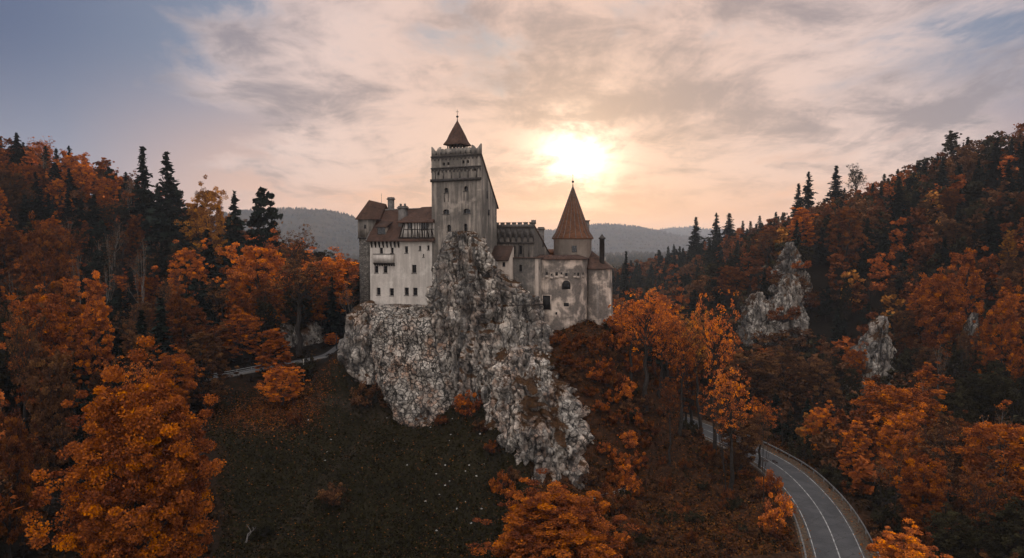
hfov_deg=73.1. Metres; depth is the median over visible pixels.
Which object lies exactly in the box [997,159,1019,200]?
fir tree
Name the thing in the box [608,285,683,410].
broadleaf tree
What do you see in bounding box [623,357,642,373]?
shrub
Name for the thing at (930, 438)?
broadleaf tree
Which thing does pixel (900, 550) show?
broadleaf tree
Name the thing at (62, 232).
broadleaf tree
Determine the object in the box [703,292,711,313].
fir tree
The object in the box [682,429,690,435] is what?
shrub
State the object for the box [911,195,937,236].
broadleaf tree
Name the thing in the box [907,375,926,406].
broadleaf tree
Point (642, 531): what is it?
shrub
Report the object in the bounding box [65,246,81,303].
bare tree
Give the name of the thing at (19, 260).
broadleaf tree
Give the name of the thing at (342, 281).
bare tree
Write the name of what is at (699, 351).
broadleaf tree
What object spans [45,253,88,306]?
broadleaf tree
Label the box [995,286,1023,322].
broadleaf tree
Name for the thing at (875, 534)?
shrub
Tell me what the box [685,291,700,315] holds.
pine tree
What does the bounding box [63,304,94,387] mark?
broadleaf tree
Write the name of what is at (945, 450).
broadleaf tree
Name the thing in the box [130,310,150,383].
fir tree
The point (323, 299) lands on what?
broadleaf tree
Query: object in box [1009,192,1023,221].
broadleaf tree
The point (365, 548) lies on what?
grass
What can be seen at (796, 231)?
fir tree
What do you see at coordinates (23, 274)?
broadleaf tree
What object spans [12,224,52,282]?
broadleaf tree
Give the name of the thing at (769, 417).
broadleaf tree
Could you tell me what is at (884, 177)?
fir tree
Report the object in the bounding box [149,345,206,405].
broadleaf tree
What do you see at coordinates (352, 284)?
broadleaf tree
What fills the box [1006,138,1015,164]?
fir tree
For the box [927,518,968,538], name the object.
shrub
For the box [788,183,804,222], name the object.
fir tree
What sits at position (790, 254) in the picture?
limestone crag
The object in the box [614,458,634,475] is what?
shrub
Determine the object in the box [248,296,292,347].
broadleaf tree
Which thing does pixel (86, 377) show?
fir tree
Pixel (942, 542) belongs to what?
broadleaf tree
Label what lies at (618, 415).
shrub
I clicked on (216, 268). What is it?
fir tree
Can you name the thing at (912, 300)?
broadleaf tree
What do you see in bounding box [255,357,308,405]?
broadleaf tree
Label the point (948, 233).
broadleaf tree
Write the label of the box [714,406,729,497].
bare tree
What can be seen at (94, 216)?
fir tree
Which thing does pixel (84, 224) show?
broadleaf tree
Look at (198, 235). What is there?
broadleaf tree
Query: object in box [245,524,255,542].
dead branch
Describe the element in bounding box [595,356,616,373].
shrub
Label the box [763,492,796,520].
shrub
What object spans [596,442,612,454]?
shrub
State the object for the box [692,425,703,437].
shrub
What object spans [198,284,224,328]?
pine tree
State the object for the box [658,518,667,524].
shrub
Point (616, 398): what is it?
shrub
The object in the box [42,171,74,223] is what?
broadleaf tree
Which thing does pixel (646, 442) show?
shrub
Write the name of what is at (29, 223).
broadleaf tree
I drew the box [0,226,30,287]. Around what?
broadleaf tree
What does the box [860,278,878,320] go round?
bare tree
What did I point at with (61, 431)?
broadleaf tree
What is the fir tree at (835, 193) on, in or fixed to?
on the ground at (814, 271)
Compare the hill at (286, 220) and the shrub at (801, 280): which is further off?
the hill at (286, 220)
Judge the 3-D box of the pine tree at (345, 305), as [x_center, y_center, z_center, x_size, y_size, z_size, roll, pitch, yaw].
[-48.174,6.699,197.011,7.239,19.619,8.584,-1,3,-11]
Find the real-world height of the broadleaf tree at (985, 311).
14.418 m
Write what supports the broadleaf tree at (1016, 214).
on the ground at (814, 271)
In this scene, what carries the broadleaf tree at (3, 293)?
on the ground at (814, 271)
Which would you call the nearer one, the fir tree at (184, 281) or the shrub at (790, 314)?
the fir tree at (184, 281)
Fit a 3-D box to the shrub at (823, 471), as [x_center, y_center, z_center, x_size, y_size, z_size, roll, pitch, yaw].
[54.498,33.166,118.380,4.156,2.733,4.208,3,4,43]
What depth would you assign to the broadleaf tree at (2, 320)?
139.35 m
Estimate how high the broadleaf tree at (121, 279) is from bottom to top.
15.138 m
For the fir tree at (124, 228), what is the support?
on the ground at (814, 271)
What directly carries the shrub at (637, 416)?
on the ground at (814, 271)
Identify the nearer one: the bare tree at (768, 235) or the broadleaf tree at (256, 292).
the broadleaf tree at (256, 292)
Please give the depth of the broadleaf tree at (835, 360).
189.03 m
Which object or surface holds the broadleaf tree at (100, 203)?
on the ground at (814, 271)
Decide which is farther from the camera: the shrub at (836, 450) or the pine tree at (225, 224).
the pine tree at (225, 224)
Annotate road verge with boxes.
[677,411,877,557]
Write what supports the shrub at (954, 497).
on the ground at (814, 271)
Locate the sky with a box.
[0,0,1023,230]
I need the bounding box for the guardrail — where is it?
[717,422,879,555]
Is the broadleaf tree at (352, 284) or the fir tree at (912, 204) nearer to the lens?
the broadleaf tree at (352, 284)
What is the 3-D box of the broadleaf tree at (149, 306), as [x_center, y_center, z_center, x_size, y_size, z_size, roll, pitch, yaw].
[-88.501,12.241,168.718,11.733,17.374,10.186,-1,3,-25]
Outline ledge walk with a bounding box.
[509,299,543,305]
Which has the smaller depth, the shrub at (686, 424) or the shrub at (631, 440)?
the shrub at (631, 440)
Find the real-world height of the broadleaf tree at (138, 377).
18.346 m
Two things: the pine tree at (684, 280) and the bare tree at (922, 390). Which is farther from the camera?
the pine tree at (684, 280)
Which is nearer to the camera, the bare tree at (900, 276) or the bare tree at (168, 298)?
the bare tree at (168, 298)
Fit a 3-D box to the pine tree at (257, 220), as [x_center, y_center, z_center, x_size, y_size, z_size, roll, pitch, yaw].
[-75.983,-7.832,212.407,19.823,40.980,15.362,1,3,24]
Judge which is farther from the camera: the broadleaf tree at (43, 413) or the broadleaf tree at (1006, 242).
the broadleaf tree at (1006, 242)
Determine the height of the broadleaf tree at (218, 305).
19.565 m
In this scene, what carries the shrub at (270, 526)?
on the ground at (814, 271)
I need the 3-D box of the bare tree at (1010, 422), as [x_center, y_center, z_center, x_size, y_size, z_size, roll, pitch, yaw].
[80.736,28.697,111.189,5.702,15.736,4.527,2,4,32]
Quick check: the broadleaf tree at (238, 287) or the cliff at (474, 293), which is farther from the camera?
the broadleaf tree at (238, 287)
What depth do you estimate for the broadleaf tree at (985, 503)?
84.29 m
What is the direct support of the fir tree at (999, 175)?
on the ground at (814, 271)
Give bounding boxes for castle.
[355,113,613,331]
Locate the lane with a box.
[208,344,338,378]
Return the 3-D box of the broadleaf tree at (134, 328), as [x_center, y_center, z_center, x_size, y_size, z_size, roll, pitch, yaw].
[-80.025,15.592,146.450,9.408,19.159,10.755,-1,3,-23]
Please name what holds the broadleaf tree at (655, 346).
on the ground at (814, 271)
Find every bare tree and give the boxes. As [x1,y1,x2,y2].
[0,269,19,300]
[0,296,10,318]
[0,400,24,432]
[0,466,15,493]
[39,153,51,175]
[58,216,74,237]
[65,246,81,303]
[68,291,93,314]
[79,240,104,285]
[94,256,116,302]
[98,233,121,270]
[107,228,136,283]
[109,222,126,266]
[117,179,133,217]
[125,238,147,300]
[147,281,181,327]
[148,242,175,276]
[334,247,353,336]
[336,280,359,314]
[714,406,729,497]
[732,286,759,313]
[755,230,776,270]
[755,408,772,504]
[775,406,805,445]
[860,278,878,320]
[869,458,925,514]
[887,449,907,512]
[894,443,959,522]
[896,264,926,307]
[896,377,931,420]
[931,343,959,388]
[957,320,985,380]
[959,456,1015,524]
[975,414,1008,509]
[993,415,1004,439]
[993,441,1021,522]
[995,408,1013,491]
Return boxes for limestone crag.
[279,321,324,347]
[736,291,770,347]
[766,273,809,349]
[769,242,814,303]
[844,316,894,394]
[953,312,978,373]
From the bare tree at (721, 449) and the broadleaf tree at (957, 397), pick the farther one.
the broadleaf tree at (957, 397)
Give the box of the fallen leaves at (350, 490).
[209,367,532,557]
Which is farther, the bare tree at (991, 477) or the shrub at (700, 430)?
the shrub at (700, 430)
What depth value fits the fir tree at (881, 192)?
277.30 m
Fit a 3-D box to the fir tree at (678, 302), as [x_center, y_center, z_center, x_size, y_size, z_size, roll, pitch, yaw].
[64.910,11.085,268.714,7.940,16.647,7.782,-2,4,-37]
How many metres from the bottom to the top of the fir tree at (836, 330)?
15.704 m
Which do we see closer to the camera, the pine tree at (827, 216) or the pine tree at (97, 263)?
the pine tree at (97, 263)
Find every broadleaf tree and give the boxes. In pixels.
[0,136,8,167]
[0,164,19,222]
[0,169,36,231]
[0,188,12,230]
[0,220,24,297]
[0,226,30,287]
[0,249,56,294]
[0,281,95,406]
[0,285,8,317]
[0,290,47,332]
[0,301,12,317]
[0,303,51,429]
[0,318,14,373]
[0,350,24,401]
[0,384,42,557]
[0,418,68,556]
[0,426,53,545]
[1,248,36,300]
[3,142,36,162]
[6,158,24,193]
[11,339,82,503]
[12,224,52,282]
[13,161,48,212]
[13,210,84,324]
[15,274,54,322]
[17,222,53,270]
[22,335,226,557]
[23,136,62,160]
[23,145,53,165]
[26,380,95,437]
[27,160,54,199]
[39,212,62,230]
[41,220,87,275]
[41,268,81,327]
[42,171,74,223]
[42,321,80,390]
[44,242,78,286]
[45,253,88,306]
[46,224,96,294]
[48,408,94,482]
[52,151,92,203]
[59,159,97,202]
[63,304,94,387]
[69,315,115,380]
[70,270,117,395]
[77,220,93,259]
[79,363,112,410]
[89,199,130,253]
[91,161,112,194]
[92,170,120,218]
[93,157,118,191]
[96,193,116,227]
[103,305,127,352]
[106,307,155,381]
[106,353,162,387]
[109,268,134,303]
[110,320,175,387]
[117,170,136,206]
[118,214,151,272]
[129,293,156,342]
[133,268,160,305]
[140,256,171,294]
[149,286,211,370]
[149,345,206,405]
[150,312,192,353]
[151,238,218,315]
[154,269,206,314]
[161,319,239,409]
[167,244,193,276]
[168,238,200,285]
[171,221,202,248]
[173,174,229,263]
[181,320,236,365]
[184,212,209,234]
[197,277,241,348]
[197,278,226,318]
[212,228,289,338]
[217,305,274,362]
[218,258,242,284]
[218,274,260,349]
[232,219,246,237]
[240,279,286,341]
[245,274,259,313]
[247,273,279,328]
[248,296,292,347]
[250,328,294,377]
[255,258,269,285]
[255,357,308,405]
[265,252,348,355]
[269,274,309,325]
[273,221,319,279]
[279,246,358,337]
[281,284,319,333]
[292,246,309,260]
[295,242,320,261]
[301,265,332,321]
[310,243,333,261]
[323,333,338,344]
[333,253,358,277]
[333,258,358,284]
[344,281,357,304]
[466,468,638,557]
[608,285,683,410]
[610,306,648,379]
[613,309,632,328]
[616,296,657,355]
[638,312,655,353]
[642,311,682,398]
[647,299,684,391]
[651,339,710,423]
[654,377,681,464]
[655,317,704,436]
[669,321,693,376]
[675,306,721,427]
[677,330,707,422]
[682,330,706,372]
[687,289,740,454]
[696,298,719,333]
[697,365,757,496]
[699,346,720,388]
[702,348,730,392]
[704,343,781,410]
[711,260,749,302]
[712,404,777,469]
[744,346,759,385]
[746,396,781,468]
[750,225,789,260]
[754,346,786,400]
[757,348,789,384]
[761,341,824,409]
[785,352,850,414]
[786,207,818,249]
[801,400,841,451]
[816,197,874,271]
[818,348,842,388]
[832,420,879,478]
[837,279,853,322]
[837,421,856,467]
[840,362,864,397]
[841,341,868,386]
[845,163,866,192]
[848,369,952,471]
[854,402,935,497]
[857,396,903,465]
[866,518,953,557]
[880,448,950,540]
[881,278,898,322]
[885,375,921,405]
[888,306,920,350]
[892,338,934,385]
[903,339,945,388]
[904,278,934,332]
[905,388,952,464]
[905,412,989,511]
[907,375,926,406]
[908,361,943,395]
[909,266,982,375]
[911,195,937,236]
[913,410,959,476]
[921,311,954,353]
[922,345,949,382]
[924,502,996,557]
[925,386,939,400]
[929,378,954,412]
[933,185,961,223]
[933,379,979,469]
[934,215,973,253]
[934,340,1003,391]
[935,461,1023,557]
[939,263,959,302]
[939,409,982,491]
[941,130,964,177]
[941,376,979,445]
[942,400,1023,536]
[945,245,993,343]
[956,256,986,299]
[958,369,1003,424]
[960,285,1023,403]
[966,328,1023,377]
[968,299,990,340]
[969,351,1023,418]
[974,367,1021,425]
[974,482,1023,557]
[979,552,1018,557]
[983,534,1023,557]
[987,313,1023,354]
[993,265,1023,300]
[994,276,1016,312]
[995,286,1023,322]
[995,383,1023,423]
[997,230,1022,266]
[997,248,1023,293]
[1004,375,1023,423]
[1006,330,1023,375]
[1007,200,1023,244]
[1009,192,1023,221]
[1010,339,1023,389]
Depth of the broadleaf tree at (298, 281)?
167.94 m
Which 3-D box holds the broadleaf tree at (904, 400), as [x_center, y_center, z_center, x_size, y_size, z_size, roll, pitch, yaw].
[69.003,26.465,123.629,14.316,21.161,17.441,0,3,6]
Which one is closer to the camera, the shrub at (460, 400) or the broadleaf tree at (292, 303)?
the shrub at (460, 400)
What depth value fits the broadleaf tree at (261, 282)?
192.48 m
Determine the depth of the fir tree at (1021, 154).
258.87 m
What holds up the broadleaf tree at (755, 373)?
on the ground at (814, 271)
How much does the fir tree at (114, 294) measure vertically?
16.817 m
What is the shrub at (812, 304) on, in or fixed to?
on the ground at (814, 271)
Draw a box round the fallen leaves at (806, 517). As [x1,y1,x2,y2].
[684,414,875,557]
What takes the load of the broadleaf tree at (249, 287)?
on the ground at (814, 271)
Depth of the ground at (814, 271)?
122.81 m
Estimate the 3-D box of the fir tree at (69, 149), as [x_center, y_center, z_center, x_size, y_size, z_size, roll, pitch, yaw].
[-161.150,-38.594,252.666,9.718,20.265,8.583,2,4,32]
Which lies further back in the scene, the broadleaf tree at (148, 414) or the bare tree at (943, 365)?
the bare tree at (943, 365)
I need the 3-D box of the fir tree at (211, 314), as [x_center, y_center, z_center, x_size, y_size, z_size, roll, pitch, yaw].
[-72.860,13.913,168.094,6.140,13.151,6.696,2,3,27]
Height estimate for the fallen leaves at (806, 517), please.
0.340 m
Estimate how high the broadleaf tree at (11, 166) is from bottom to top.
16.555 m
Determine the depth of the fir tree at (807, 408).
147.39 m
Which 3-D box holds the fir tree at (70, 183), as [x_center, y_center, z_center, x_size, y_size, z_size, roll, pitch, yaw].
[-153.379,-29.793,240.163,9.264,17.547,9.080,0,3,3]
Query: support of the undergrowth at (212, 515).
on the ground at (814, 271)
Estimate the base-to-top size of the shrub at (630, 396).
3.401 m
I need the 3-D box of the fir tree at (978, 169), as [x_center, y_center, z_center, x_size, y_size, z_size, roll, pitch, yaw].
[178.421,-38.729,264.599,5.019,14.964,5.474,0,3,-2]
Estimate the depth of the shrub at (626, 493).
113.18 m
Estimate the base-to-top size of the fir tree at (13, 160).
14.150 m
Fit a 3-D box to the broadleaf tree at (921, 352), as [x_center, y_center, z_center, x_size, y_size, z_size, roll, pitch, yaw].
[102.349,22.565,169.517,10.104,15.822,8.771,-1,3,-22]
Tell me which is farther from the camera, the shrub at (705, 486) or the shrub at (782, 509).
the shrub at (705, 486)
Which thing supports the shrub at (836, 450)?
on the ground at (814, 271)
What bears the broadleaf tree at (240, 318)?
on the ground at (814, 271)
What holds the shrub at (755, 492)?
on the ground at (814, 271)
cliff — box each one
[338,300,377,383]
[368,304,459,426]
[425,231,556,405]
[483,344,596,490]
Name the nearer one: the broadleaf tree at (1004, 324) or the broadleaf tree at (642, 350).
the broadleaf tree at (1004, 324)
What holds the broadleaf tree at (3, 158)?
on the ground at (814, 271)
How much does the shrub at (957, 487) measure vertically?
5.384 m
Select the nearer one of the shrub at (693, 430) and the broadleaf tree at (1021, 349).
the shrub at (693, 430)
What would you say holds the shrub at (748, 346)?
on the ground at (814, 271)
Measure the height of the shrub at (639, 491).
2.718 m
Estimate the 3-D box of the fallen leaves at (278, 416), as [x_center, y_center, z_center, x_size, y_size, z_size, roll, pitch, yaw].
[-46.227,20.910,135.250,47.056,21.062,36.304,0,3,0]
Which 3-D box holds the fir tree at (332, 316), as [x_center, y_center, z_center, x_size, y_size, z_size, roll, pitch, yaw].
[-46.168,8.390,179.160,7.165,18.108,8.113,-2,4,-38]
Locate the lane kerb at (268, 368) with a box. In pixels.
[204,356,327,380]
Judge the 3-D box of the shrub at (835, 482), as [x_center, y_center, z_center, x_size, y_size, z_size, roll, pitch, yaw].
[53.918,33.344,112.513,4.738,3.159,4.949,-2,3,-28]
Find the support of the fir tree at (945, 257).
on the ground at (814, 271)
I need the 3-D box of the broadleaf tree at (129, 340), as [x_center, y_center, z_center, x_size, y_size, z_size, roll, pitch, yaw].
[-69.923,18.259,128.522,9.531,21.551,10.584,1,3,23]
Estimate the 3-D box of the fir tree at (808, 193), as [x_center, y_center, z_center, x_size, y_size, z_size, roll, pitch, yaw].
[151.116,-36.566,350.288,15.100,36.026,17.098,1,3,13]
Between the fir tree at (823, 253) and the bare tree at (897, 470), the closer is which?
the bare tree at (897, 470)
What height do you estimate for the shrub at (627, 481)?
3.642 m
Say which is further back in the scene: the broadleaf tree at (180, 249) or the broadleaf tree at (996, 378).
the broadleaf tree at (180, 249)
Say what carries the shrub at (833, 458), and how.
on the ground at (814, 271)
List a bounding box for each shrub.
[244,520,274,539]
[285,408,303,425]
[293,355,317,379]
[316,482,350,505]
[349,381,384,407]
[379,399,390,407]
[415,414,428,421]
[433,415,448,423]
[451,389,480,417]
[472,420,488,431]
[483,439,499,453]
[488,469,515,499]
[506,466,521,483]
[549,331,566,344]
[556,353,573,366]
[560,337,581,352]
[570,355,591,371]
[579,495,601,511]
[581,467,603,485]
[584,494,609,516]
[587,335,607,354]
[587,367,604,382]
[592,399,609,412]
[593,517,609,534]
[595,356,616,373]
[596,367,616,386]
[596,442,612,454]
[598,482,617,500]
[600,330,619,348]
[600,377,613,386]
[600,445,609,455]
[601,414,615,427]
[602,388,621,404]
[602,409,613,420]
[603,314,622,335]
[603,322,611,331]
[604,468,622,488]
[606,473,618,482]
[606,491,629,515]
[607,408,624,423]
[607,449,626,465]
[607,495,624,513]
[608,332,625,350]
[610,530,630,545]
[611,373,629,390]
[613,537,635,557]
[614,375,636,393]
[614,430,638,450]
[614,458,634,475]
[615,383,633,399]
[616,455,636,469]
[617,472,642,491]
[618,398,634,412]
[618,488,631,500]
[618,494,637,511]
[619,472,641,491]
[622,406,637,420]
[622,407,643,425]
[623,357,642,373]
[624,353,637,365]
[626,385,639,394]
[627,450,649,470]
[628,485,644,497]
[633,340,643,349]
[634,353,646,364]
[634,432,651,450]
[635,524,649,533]
[635,533,647,545]
[647,363,660,376]
[653,379,659,387]
[656,509,665,517]
[658,455,665,464]
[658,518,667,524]
[666,511,679,521]
[671,503,690,514]
[678,419,689,429]
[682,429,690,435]
[683,511,705,523]
[684,527,698,542]
[686,420,698,436]
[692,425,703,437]
[696,451,707,459]
[696,480,709,489]
[698,445,715,462]
[712,486,723,496]
[718,499,729,508]
[721,485,733,502]
[722,526,733,534]
[725,499,738,511]
[733,496,743,506]
[735,523,747,532]
[742,344,763,351]
[748,485,762,496]
[750,330,805,355]
[755,469,783,496]
[757,509,786,532]
[760,498,779,512]
[763,286,776,296]
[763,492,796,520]
[763,519,792,539]
[765,306,801,322]
[770,272,810,287]
[774,327,826,350]
[787,434,814,459]
[790,260,811,269]
[803,294,820,310]
[804,288,839,303]
[808,450,828,467]
[818,463,843,477]
[824,449,843,462]
[828,472,859,492]
[830,446,843,462]
[838,479,861,495]
[862,480,901,507]
[863,375,886,386]
[863,516,894,532]
[868,528,905,550]
[870,504,910,539]
[874,475,895,491]
[885,497,929,518]
[891,512,930,545]
[901,519,938,550]
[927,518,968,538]
[939,491,961,501]
[944,473,973,506]
[973,548,1007,556]
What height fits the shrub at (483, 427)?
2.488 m
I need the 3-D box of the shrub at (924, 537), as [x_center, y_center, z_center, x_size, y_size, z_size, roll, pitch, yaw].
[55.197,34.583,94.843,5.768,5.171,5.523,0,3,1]
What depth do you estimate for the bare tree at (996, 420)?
123.21 m
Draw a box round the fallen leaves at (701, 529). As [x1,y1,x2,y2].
[537,321,817,557]
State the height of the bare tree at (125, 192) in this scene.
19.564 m
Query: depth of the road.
103.38 m
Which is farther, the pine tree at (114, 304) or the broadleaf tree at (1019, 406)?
the pine tree at (114, 304)
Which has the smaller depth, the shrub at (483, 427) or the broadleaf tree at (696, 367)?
the shrub at (483, 427)
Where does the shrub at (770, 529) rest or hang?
on the ground at (814, 271)
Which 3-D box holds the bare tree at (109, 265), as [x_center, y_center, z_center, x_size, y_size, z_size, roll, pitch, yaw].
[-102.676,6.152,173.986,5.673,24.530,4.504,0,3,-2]
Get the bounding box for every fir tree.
[5,132,34,170]
[11,156,17,193]
[12,194,35,238]
[15,325,30,405]
[27,172,50,219]
[38,145,57,187]
[39,192,54,221]
[39,369,77,468]
[46,202,61,231]
[51,148,62,179]
[52,176,63,217]
[60,146,75,190]
[60,168,83,214]
[60,188,76,234]
[70,198,92,240]
[74,327,117,380]
[86,194,108,236]
[99,247,117,287]
[107,280,116,302]
[107,347,133,389]
[109,206,134,247]
[114,288,132,352]
[118,172,132,209]
[122,146,159,261]
[122,267,146,327]
[129,181,139,223]
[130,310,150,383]
[134,245,152,281]
[138,151,198,272]
[141,297,186,403]
[149,243,174,302]
[153,183,161,205]
[176,262,193,296]
[194,229,223,298]
[206,309,224,345]
[210,243,222,277]
[219,191,246,271]
[221,268,234,318]
[321,277,345,338]
[346,271,359,316]
[619,251,632,301]
[672,286,683,317]
[682,290,702,326]
[685,217,706,264]
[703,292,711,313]
[707,213,723,252]
[709,262,727,298]
[715,310,733,345]
[718,213,739,250]
[721,329,737,375]
[728,249,748,288]
[743,390,754,419]
[756,269,768,299]
[779,406,798,441]
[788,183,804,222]
[790,220,802,250]
[798,398,816,431]
[800,172,818,212]
[812,227,829,265]
[813,333,822,352]
[822,166,846,204]
[829,306,841,341]
[832,319,850,358]
[854,241,874,286]
[856,218,878,254]
[873,188,890,224]
[877,174,887,202]
[885,181,909,231]
[892,250,914,291]
[897,222,917,258]
[903,196,920,233]
[934,159,950,203]
[934,237,951,273]
[965,172,981,201]
[971,159,981,180]
[974,207,1007,266]
[983,137,1005,185]
[990,320,1011,376]
[991,167,1002,190]
[994,208,1008,241]
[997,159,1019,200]
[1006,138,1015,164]
[1012,141,1023,181]
[1014,155,1023,202]
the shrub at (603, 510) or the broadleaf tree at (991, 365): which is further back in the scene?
the broadleaf tree at (991, 365)
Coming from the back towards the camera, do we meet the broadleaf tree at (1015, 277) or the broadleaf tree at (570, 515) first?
the broadleaf tree at (1015, 277)
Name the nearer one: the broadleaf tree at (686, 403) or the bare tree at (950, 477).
the bare tree at (950, 477)
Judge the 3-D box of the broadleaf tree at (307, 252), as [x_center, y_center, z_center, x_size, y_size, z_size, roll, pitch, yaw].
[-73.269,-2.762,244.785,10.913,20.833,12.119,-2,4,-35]
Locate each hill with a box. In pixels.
[212,209,358,255]
[544,224,711,251]
[661,227,744,238]
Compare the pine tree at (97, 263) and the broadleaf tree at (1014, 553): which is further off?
the pine tree at (97, 263)
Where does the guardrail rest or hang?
on the ground at (814, 271)
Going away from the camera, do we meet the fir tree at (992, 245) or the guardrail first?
the guardrail
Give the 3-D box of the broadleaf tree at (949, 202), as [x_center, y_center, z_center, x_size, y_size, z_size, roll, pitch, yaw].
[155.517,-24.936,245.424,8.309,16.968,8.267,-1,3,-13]
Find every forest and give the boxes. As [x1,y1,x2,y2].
[0,123,1023,520]
[213,207,358,251]
[315,250,686,276]
[544,222,712,249]
[659,226,722,236]
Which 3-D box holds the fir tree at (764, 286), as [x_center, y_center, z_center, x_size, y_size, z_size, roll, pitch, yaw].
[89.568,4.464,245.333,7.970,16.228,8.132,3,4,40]
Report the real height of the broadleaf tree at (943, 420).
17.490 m
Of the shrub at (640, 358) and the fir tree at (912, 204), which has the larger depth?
the fir tree at (912, 204)
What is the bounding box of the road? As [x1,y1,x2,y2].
[683,417,865,557]
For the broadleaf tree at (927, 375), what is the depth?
155.07 m
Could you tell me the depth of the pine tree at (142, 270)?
200.27 m
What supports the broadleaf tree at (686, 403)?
on the ground at (814, 271)
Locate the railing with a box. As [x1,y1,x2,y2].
[206,365,260,378]
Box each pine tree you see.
[0,323,35,416]
[65,383,92,468]
[71,250,118,308]
[73,229,100,277]
[89,220,114,260]
[97,167,120,200]
[104,299,129,361]
[123,259,158,298]
[172,188,185,213]
[177,334,213,400]
[183,278,218,333]
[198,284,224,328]
[212,222,232,264]
[236,187,295,280]
[337,268,354,332]
[640,332,665,371]
[677,275,688,294]
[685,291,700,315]
[819,214,833,240]
[857,303,870,330]
[902,177,920,208]
[915,158,933,182]
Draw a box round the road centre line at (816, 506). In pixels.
[707,430,839,557]
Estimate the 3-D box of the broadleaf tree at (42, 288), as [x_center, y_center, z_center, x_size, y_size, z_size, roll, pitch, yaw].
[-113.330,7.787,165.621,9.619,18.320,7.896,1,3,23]
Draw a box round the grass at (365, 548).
[206,359,533,557]
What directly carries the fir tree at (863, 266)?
on the ground at (814, 271)
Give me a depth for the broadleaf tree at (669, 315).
160.00 m
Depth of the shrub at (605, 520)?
98.72 m
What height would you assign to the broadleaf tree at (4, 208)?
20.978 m
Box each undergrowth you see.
[0,209,1023,557]
[210,359,345,433]
[535,318,816,557]
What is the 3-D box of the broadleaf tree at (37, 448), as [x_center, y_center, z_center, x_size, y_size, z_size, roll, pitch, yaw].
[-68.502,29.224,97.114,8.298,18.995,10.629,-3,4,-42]
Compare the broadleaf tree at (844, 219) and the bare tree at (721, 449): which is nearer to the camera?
the bare tree at (721, 449)
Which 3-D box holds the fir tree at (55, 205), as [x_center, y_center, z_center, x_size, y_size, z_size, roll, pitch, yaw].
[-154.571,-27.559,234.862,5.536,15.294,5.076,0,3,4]
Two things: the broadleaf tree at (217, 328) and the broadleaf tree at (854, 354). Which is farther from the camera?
the broadleaf tree at (854, 354)
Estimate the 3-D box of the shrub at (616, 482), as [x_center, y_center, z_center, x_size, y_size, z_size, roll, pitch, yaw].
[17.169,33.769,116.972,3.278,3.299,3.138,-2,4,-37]
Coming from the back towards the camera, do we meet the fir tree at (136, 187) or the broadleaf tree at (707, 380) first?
the fir tree at (136, 187)
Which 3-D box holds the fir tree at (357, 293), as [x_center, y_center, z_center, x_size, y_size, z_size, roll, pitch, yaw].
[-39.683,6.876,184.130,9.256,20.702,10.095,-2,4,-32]
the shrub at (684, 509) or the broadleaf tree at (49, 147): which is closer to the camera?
the shrub at (684, 509)
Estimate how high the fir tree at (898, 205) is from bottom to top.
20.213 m
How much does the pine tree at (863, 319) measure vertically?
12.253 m
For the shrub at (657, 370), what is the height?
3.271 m
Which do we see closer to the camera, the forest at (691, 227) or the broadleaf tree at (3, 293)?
the broadleaf tree at (3, 293)
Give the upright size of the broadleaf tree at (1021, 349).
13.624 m
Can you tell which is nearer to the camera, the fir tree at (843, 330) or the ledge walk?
the ledge walk
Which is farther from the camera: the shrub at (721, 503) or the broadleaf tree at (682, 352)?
the broadleaf tree at (682, 352)
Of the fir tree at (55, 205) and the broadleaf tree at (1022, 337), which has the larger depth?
the fir tree at (55, 205)
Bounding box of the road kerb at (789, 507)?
[705,438,806,557]
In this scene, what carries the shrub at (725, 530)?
on the ground at (814, 271)
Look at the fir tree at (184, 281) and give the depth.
202.51 m
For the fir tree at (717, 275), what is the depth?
277.82 m
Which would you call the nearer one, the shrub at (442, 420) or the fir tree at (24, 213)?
the shrub at (442, 420)
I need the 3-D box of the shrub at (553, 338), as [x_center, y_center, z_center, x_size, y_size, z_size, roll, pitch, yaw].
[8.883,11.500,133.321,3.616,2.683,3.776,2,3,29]
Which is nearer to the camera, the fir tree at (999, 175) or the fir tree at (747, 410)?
the fir tree at (747, 410)
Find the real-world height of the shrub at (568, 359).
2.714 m
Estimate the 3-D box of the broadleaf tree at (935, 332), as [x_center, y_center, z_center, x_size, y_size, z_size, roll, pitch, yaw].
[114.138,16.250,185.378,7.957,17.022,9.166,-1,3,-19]
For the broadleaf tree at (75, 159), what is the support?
on the ground at (814, 271)
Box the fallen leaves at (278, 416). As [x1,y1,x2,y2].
[203,355,360,454]
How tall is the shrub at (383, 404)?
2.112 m
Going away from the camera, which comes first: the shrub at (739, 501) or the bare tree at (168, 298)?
the shrub at (739, 501)
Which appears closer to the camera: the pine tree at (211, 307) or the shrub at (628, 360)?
the shrub at (628, 360)
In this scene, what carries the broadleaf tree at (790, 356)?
on the ground at (814, 271)
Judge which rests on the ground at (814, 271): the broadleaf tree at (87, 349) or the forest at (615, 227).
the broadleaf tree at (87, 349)
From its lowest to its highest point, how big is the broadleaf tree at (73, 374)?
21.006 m
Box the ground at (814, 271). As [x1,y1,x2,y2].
[0,163,1023,557]
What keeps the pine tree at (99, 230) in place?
on the ground at (814, 271)
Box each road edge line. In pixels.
[693,419,863,557]
[704,435,815,557]
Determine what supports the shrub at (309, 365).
on the ground at (814, 271)
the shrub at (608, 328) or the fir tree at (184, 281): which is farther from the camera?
the fir tree at (184, 281)
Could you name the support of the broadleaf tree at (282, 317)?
on the ground at (814, 271)
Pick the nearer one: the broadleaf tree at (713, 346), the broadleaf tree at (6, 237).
the broadleaf tree at (713, 346)

